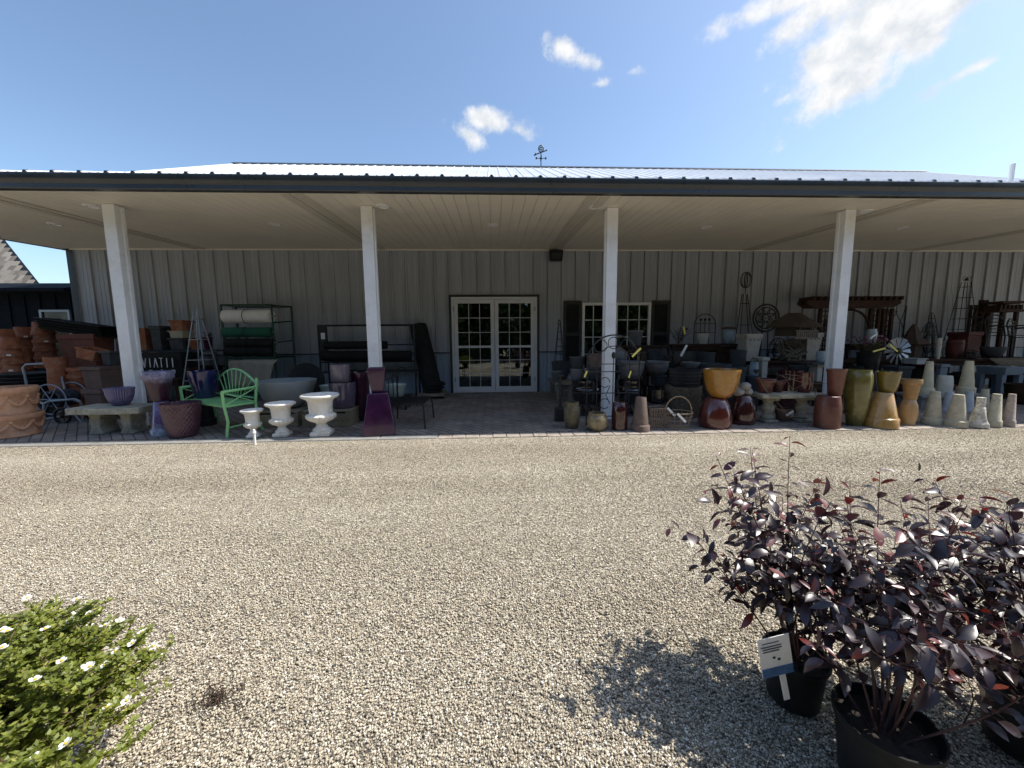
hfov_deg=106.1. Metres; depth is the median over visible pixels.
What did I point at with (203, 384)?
cobalt planter
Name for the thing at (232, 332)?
green roll
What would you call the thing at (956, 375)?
dark pot
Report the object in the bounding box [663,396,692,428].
wire basket
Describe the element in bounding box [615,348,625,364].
gazing ball
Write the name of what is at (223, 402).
garden bench
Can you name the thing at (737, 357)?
dark pot
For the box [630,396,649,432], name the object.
tall pot
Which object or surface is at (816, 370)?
pot
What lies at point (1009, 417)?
cone pot
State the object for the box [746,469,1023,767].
potted shrub
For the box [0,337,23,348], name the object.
clay pot
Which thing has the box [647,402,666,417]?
bark pot
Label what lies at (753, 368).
milk can
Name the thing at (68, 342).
long trough
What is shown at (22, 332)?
clay pot
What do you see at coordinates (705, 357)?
dark pot
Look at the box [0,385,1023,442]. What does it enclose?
patio
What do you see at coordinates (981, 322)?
lattice panel
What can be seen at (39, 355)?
clay pot
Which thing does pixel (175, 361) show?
black crate
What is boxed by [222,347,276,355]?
black roll
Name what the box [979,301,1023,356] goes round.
garden arbor
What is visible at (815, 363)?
slate lid
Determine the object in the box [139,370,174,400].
rimmed planter
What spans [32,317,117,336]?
tray stack
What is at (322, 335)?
roll rack
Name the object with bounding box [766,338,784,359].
wire cloche
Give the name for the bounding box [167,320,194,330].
clay box
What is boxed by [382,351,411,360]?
fabric roll
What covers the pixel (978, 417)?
cone pot
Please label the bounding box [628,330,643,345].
grey pot
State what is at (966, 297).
garden obelisk
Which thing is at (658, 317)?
window
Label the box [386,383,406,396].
celadon pot
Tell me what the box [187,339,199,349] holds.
clay pot
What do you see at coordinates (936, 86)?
sky
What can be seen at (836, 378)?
rust pot
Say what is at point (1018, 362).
bowl
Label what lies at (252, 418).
garden urn
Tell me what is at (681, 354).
wire stakes
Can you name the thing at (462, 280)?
store building
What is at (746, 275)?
trellis head
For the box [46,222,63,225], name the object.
ceiling light
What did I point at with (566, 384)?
plank stand
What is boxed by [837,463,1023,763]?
potted shrub
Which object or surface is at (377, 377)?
square planter
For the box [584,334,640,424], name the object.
arch trellis
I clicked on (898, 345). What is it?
windmill fan
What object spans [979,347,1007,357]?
black bowl
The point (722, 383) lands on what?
amber bowl
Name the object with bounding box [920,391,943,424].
cone pot
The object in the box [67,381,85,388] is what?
clay pot
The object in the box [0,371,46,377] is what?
plastic tray
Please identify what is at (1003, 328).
metal chair
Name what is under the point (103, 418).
stone bench
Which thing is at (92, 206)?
ceiling light
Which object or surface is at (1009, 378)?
dark pot
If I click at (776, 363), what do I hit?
display bench
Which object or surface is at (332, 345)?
fabric roll
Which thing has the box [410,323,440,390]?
leaning roll
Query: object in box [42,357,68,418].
clay urn
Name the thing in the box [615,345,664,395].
stand
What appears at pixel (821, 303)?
garden arbor
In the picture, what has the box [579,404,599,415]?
plant stand
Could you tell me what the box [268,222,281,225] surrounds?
ceiling light
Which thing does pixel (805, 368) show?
dark pot
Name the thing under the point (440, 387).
hose coil
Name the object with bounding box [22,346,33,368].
clay pot
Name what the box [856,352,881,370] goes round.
black planter
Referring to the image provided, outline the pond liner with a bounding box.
[287,363,324,392]
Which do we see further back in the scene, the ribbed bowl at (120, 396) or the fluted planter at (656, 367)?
the fluted planter at (656, 367)
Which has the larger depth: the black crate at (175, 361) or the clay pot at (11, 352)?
the black crate at (175, 361)
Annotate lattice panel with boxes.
[966,305,982,331]
[975,300,988,352]
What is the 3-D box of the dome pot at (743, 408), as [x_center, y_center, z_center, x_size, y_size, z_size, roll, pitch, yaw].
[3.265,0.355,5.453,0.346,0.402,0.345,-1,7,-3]
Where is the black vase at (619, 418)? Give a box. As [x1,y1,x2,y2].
[611,401,627,430]
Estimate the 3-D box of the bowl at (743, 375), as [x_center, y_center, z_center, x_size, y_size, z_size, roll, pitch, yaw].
[3.668,0.073,6.427,0.401,0.733,0.401,-1,7,-3]
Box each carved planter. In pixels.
[0,385,40,416]
[0,409,45,438]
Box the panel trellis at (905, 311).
[882,306,906,356]
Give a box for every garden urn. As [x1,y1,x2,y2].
[239,408,263,437]
[264,400,295,437]
[299,392,339,436]
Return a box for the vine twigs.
[758,374,826,416]
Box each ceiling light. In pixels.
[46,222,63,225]
[81,204,101,208]
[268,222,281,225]
[376,204,389,208]
[487,224,498,226]
[700,226,711,228]
[857,209,874,213]
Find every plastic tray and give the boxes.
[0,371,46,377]
[0,376,46,381]
[0,380,46,384]
[0,383,47,386]
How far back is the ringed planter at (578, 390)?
6.01 m
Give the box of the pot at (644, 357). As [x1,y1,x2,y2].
[639,352,647,360]
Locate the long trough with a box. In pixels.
[56,334,115,366]
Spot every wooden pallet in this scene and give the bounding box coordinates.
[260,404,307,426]
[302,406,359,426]
[418,390,447,398]
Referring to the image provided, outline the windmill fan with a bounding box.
[884,338,910,364]
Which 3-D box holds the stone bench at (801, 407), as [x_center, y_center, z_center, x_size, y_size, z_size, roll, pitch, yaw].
[3.928,0.332,5.528,0.908,0.420,0.380,-1,7,-3]
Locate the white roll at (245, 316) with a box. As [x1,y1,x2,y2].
[220,309,275,323]
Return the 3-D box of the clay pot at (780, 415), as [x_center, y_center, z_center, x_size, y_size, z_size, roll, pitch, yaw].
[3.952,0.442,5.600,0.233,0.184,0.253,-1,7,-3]
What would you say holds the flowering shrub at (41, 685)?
on the gravel stones
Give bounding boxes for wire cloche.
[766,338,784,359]
[921,322,937,357]
[962,350,980,358]
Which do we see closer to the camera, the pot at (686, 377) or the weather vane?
the pot at (686, 377)
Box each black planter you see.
[148,326,171,349]
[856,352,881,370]
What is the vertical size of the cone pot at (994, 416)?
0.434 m
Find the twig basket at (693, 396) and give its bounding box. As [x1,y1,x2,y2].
[664,382,702,418]
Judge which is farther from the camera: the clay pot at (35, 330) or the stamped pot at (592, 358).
the clay pot at (35, 330)
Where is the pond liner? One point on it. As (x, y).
(307, 370)
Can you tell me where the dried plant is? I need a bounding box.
[668,326,690,343]
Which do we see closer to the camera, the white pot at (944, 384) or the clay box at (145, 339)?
the white pot at (944, 384)
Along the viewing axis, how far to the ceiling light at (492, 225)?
6.41 m
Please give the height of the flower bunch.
0.437 m
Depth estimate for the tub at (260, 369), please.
7.71 m
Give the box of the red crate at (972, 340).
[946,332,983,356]
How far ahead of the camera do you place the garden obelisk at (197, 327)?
6.53 m
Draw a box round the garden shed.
[0,240,74,370]
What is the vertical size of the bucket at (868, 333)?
0.309 m
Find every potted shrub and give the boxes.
[666,437,880,716]
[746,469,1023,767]
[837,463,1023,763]
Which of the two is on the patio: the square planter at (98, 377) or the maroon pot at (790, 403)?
the maroon pot at (790, 403)
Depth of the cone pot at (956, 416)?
5.11 m
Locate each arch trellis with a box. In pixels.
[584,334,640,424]
[693,314,715,343]
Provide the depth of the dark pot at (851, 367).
7.11 m
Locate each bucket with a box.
[696,333,708,343]
[721,327,736,343]
[864,329,877,343]
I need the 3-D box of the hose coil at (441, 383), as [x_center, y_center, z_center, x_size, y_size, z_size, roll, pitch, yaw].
[-1.643,-0.015,8.254,0.444,0.068,0.444,-1,7,-3]
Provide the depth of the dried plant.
8.14 m
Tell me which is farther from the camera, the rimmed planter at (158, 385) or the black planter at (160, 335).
the black planter at (160, 335)
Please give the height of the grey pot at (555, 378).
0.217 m
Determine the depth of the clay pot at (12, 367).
6.67 m
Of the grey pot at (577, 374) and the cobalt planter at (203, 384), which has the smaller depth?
the cobalt planter at (203, 384)
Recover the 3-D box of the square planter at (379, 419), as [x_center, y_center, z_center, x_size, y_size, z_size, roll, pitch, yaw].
[-1.733,0.373,5.040,0.381,0.542,0.381,-2,7,-15]
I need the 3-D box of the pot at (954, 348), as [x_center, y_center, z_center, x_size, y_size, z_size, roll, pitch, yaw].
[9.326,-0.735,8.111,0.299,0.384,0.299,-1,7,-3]
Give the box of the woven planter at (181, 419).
[157,400,201,438]
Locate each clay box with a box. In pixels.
[139,328,153,349]
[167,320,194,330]
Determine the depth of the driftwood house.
7.62 m
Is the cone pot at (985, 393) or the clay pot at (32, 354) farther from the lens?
the clay pot at (32, 354)
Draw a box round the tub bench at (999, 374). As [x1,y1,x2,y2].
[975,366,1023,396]
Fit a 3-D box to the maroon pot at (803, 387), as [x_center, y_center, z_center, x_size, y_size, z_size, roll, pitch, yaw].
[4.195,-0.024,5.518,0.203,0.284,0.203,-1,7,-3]
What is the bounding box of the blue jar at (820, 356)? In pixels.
[816,351,824,361]
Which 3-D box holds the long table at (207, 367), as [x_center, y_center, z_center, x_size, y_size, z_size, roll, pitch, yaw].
[-6.581,0.013,7.754,0.958,0.720,0.992,-1,7,-3]
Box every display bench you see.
[746,358,855,379]
[819,356,1023,390]
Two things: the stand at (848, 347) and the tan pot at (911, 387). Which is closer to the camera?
the tan pot at (911, 387)
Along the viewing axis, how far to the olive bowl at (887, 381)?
5.08 m
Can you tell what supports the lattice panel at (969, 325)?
attached to the store building
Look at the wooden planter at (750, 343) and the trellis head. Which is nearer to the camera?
the wooden planter at (750, 343)
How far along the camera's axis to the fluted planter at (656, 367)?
6.30 m
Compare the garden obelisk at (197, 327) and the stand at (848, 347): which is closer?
the garden obelisk at (197, 327)
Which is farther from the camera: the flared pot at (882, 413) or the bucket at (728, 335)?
the bucket at (728, 335)
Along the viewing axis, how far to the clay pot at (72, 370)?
6.13 m
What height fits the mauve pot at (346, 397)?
0.375 m
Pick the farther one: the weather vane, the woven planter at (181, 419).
the weather vane
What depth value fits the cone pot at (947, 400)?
6.13 m
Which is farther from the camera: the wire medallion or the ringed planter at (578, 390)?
the wire medallion
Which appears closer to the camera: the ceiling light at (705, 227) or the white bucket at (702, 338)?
the ceiling light at (705, 227)
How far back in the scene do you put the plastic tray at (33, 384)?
6.37 m
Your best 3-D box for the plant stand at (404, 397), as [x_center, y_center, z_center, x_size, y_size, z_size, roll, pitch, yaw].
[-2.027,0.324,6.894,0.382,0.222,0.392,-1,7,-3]
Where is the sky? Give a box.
[0,0,1023,282]
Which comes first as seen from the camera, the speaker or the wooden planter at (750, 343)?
the wooden planter at (750, 343)
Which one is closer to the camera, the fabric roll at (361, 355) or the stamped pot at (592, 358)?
the stamped pot at (592, 358)
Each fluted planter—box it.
[617,360,644,380]
[645,360,669,374]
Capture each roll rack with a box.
[219,304,295,397]
[317,324,420,395]
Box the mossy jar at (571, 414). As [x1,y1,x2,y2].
[564,401,579,428]
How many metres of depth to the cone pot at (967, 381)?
6.50 m
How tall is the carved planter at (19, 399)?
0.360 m
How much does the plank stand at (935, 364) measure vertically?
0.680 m
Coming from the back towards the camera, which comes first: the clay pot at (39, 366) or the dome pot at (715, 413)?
the clay pot at (39, 366)
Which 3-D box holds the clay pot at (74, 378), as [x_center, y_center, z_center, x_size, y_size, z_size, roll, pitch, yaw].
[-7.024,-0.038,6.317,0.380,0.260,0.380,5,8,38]
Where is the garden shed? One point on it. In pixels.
(26, 296)
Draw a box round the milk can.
[749,358,758,375]
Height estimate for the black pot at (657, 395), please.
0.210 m
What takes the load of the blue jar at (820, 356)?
on the slate lid
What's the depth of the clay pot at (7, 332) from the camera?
6.98 m
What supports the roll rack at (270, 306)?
on the patio
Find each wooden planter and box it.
[736,334,763,360]
[794,333,823,359]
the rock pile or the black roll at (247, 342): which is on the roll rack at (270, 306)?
the black roll at (247, 342)
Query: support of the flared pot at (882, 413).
on the patio border
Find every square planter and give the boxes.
[78,365,123,388]
[80,389,119,417]
[363,391,395,436]
[367,367,385,392]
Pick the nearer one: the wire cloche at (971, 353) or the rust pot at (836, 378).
the rust pot at (836, 378)
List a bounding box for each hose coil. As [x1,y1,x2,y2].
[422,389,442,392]
[427,385,443,389]
[428,381,445,385]
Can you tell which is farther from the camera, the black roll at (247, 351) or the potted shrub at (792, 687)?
the black roll at (247, 351)
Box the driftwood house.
[765,313,822,360]
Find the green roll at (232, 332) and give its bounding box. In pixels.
[220,327,274,337]
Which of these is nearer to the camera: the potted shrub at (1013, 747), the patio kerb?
the potted shrub at (1013, 747)
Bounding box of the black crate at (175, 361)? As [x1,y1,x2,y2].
[141,352,200,377]
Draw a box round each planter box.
[73,346,110,360]
[98,351,120,365]
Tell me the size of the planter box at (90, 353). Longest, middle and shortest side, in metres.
0.350 x 0.296 x 0.169 m
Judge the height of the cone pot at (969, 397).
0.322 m
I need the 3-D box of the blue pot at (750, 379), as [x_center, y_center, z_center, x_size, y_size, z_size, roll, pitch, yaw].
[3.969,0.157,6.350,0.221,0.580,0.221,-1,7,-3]
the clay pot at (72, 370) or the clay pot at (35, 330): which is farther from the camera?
the clay pot at (35, 330)
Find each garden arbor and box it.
[797,296,903,370]
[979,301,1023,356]
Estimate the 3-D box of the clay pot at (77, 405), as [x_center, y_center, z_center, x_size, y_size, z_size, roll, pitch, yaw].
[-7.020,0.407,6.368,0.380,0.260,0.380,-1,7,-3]
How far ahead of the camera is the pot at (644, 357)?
7.25 m
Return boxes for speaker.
[549,250,562,261]
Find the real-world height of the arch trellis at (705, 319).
0.673 m
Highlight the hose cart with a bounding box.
[22,363,88,423]
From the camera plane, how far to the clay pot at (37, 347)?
7.36 m
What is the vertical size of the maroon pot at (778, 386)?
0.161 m
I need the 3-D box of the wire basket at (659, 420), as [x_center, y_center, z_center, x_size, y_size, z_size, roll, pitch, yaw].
[2.007,0.440,5.259,0.364,0.284,0.218,-1,7,-8]
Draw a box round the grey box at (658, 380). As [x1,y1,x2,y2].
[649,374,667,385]
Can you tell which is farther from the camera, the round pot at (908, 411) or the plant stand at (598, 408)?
the plant stand at (598, 408)
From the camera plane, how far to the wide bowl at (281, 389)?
5.46 m
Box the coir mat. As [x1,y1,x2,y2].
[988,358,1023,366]
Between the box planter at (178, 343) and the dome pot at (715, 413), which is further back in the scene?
the box planter at (178, 343)
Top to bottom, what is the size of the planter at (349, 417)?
0.235 m
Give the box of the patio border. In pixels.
[438,423,1023,438]
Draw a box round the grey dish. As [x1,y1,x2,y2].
[681,361,700,367]
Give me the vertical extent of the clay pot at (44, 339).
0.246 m
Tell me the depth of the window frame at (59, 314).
9.23 m
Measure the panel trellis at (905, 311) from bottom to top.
1.165 m
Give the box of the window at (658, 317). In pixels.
[563,300,669,371]
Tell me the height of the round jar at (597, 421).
0.238 m
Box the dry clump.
[160,674,244,719]
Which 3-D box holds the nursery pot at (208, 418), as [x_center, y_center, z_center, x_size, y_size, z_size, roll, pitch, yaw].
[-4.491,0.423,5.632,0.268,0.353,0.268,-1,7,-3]
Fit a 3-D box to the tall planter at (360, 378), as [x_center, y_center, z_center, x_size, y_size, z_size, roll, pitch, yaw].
[-2.323,0.182,5.907,0.296,0.734,0.296,-1,7,-3]
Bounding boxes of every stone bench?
[65,403,152,434]
[751,391,823,422]
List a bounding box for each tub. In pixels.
[228,359,277,387]
[882,365,914,377]
[903,358,928,363]
[934,364,950,383]
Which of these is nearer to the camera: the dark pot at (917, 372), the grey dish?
the grey dish
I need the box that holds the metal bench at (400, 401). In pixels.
[385,376,434,428]
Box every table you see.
[141,349,241,401]
[146,365,224,402]
[659,343,737,366]
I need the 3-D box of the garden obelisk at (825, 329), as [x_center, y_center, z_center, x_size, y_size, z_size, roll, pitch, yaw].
[7.162,-1.041,8.730,0.294,0.890,0.216,-1,7,-3]
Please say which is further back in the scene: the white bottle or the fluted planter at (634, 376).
the white bottle
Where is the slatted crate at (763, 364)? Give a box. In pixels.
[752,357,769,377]
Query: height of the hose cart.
1.043 m
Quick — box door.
[449,295,538,392]
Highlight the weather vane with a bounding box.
[534,145,546,160]
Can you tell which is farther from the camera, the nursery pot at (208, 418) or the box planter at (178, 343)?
the box planter at (178, 343)
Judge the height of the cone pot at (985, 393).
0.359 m
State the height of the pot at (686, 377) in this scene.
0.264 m
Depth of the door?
8.79 m
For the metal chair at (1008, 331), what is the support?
on the display bench at (982, 360)
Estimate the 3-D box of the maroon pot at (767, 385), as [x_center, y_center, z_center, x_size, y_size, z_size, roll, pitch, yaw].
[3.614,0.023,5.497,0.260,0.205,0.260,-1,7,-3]
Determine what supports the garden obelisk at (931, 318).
on the display bench at (982, 360)
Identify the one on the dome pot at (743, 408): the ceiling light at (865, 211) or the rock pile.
the rock pile
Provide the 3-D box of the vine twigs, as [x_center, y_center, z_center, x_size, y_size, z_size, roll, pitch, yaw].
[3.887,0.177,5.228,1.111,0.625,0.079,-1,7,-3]
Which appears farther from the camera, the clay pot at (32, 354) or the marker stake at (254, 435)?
the clay pot at (32, 354)
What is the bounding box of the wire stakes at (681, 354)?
[670,345,689,367]
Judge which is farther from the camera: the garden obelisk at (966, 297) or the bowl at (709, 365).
the garden obelisk at (966, 297)
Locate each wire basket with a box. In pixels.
[647,406,675,427]
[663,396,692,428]
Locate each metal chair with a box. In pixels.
[983,314,1023,357]
[1006,318,1023,356]
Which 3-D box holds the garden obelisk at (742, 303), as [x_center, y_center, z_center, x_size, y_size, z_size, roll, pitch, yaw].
[5.201,-1.274,8.562,0.416,1.422,0.218,-1,7,-3]
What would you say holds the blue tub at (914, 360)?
on the plank stand at (935, 364)
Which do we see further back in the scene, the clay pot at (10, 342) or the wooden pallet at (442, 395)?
the wooden pallet at (442, 395)
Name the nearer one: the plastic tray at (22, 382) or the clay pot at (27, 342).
the plastic tray at (22, 382)
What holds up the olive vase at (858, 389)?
on the patio
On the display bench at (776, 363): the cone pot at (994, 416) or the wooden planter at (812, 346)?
the wooden planter at (812, 346)
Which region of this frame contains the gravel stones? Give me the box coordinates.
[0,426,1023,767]
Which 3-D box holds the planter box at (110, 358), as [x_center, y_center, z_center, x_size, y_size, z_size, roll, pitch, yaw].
[-6.434,-0.417,6.201,0.167,0.229,0.270,-1,7,-3]
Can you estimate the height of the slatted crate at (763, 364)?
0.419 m
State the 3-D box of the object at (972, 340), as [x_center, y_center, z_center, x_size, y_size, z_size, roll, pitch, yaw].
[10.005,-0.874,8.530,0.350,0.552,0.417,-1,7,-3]
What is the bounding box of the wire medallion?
[752,304,779,356]
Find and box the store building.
[0,162,1023,425]
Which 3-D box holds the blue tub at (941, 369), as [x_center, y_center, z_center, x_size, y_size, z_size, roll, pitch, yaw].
[8.084,-0.189,7.309,0.186,0.381,0.234,-1,7,-3]
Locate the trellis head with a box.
[740,272,751,293]
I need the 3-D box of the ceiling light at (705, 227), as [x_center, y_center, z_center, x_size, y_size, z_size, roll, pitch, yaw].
[3.346,-2.699,6.641,0.194,0.012,0.194,-1,7,-3]
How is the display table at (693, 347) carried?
on the patio
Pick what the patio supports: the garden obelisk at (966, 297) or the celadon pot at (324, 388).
the celadon pot at (324, 388)
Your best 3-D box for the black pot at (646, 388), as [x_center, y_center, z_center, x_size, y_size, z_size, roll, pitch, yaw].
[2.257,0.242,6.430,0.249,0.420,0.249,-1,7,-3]
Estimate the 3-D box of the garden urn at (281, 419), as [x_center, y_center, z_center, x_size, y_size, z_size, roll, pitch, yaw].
[-2.950,0.451,4.925,0.353,0.434,0.353,-1,7,-3]
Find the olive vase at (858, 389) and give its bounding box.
[843,369,873,425]
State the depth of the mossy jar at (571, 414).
5.17 m
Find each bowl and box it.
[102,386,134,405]
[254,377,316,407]
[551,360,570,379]
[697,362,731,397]
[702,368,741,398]
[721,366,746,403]
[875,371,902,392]
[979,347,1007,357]
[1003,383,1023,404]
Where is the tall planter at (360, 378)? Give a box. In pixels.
[350,371,368,420]
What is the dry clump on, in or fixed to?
on the gravel stones
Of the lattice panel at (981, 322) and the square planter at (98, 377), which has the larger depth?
the lattice panel at (981, 322)
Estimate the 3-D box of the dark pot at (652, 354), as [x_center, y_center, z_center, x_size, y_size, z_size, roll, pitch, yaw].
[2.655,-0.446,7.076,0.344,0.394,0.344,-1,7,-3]
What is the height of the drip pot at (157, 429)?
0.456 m
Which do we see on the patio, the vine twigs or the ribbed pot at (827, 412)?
the ribbed pot at (827, 412)
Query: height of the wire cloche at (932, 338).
0.782 m
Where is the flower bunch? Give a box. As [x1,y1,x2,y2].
[847,334,897,351]
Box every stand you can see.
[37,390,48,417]
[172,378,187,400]
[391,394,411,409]
[548,378,572,402]
[554,374,563,421]
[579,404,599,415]
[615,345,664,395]
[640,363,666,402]
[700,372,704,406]
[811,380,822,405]
[844,344,885,370]
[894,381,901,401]
[896,390,991,408]
[904,363,937,370]
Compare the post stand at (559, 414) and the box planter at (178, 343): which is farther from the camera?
the box planter at (178, 343)
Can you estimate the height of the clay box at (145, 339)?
0.440 m
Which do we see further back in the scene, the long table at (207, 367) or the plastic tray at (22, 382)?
the long table at (207, 367)
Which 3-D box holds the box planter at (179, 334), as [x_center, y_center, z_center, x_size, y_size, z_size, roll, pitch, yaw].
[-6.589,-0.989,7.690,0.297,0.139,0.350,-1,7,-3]
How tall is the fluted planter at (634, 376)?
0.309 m
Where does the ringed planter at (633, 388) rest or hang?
on the plant stand
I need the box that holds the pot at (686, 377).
[669,368,701,387]
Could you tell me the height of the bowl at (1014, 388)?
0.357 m
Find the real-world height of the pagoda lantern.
0.723 m
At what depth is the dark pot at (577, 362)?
6.17 m
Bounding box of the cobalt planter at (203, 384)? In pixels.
[186,370,217,398]
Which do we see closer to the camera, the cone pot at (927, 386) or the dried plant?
the cone pot at (927, 386)
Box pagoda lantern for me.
[896,324,930,358]
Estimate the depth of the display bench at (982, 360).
7.84 m
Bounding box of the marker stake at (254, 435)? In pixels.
[252,429,255,444]
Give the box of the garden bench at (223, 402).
[179,368,263,437]
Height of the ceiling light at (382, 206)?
0.012 m
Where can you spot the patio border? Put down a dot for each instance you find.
(662, 432)
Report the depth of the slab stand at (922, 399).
6.44 m
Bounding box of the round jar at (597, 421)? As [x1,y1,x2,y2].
[587,411,607,431]
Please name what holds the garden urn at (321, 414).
on the patio
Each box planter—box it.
[167,331,195,337]
[167,338,195,349]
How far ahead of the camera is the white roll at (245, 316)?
7.55 m
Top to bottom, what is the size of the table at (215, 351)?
1.051 m
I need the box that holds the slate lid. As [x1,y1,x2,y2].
[797,362,823,364]
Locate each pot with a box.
[0,329,15,336]
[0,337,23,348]
[0,349,24,356]
[1,356,26,363]
[2,364,26,371]
[13,327,32,337]
[20,338,32,347]
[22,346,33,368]
[28,348,34,358]
[30,322,56,334]
[31,335,57,342]
[32,343,58,351]
[33,351,59,359]
[34,360,44,367]
[64,366,87,374]
[65,374,83,381]
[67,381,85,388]
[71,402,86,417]
[149,400,168,436]
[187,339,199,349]
[200,405,217,426]
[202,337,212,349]
[319,384,328,391]
[328,381,355,408]
[329,364,349,382]
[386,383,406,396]
[551,371,561,382]
[569,356,585,368]
[570,368,584,380]
[586,353,601,366]
[588,367,601,380]
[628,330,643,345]
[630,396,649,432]
[639,352,647,360]
[643,385,654,411]
[647,349,665,359]
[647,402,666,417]
[649,388,665,403]
[669,368,701,387]
[695,352,715,362]
[698,396,732,429]
[729,350,746,365]
[730,395,755,424]
[746,375,761,410]
[755,378,776,393]
[773,380,785,392]
[775,407,793,421]
[776,369,803,412]
[788,365,812,402]
[796,372,813,392]
[807,364,823,381]
[813,394,841,429]
[826,368,847,395]
[843,365,864,368]
[864,391,899,428]
[872,371,876,392]
[898,399,918,425]
[901,378,923,399]
[906,362,925,378]
[919,361,934,394]
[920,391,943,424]
[935,375,953,393]
[942,391,953,411]
[943,394,968,427]
[944,340,965,357]
[952,371,961,384]
[955,361,976,393]
[964,391,973,411]
[968,397,989,427]
[980,389,989,411]
[987,394,1002,426]
[1002,394,1016,426]
[1006,373,1023,382]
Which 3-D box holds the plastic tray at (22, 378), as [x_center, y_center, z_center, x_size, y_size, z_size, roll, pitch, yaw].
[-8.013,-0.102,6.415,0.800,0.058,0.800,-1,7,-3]
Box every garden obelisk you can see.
[180,309,229,408]
[554,320,564,361]
[734,294,752,343]
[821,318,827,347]
[922,312,943,356]
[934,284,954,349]
[942,276,976,345]
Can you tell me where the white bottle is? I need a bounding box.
[935,338,941,358]
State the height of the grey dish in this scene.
0.137 m
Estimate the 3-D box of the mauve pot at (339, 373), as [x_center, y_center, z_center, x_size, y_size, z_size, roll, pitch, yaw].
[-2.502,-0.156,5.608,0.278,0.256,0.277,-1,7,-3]
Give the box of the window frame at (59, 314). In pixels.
[38,310,72,356]
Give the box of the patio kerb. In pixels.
[0,434,437,446]
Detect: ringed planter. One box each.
[571,378,600,404]
[617,379,643,404]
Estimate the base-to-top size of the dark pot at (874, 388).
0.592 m
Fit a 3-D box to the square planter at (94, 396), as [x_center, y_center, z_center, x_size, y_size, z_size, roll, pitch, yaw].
[-6.452,0.306,6.131,0.292,0.505,0.457,-1,7,-3]
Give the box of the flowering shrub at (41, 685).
[0,594,175,767]
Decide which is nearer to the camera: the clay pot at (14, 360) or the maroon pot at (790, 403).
the maroon pot at (790, 403)
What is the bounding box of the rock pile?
[733,382,752,395]
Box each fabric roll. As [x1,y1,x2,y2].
[320,350,367,360]
[323,341,387,349]
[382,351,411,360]
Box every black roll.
[222,338,277,346]
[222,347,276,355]
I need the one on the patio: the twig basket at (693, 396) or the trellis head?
the twig basket at (693, 396)
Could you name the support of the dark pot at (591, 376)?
on the ringed planter at (578, 390)

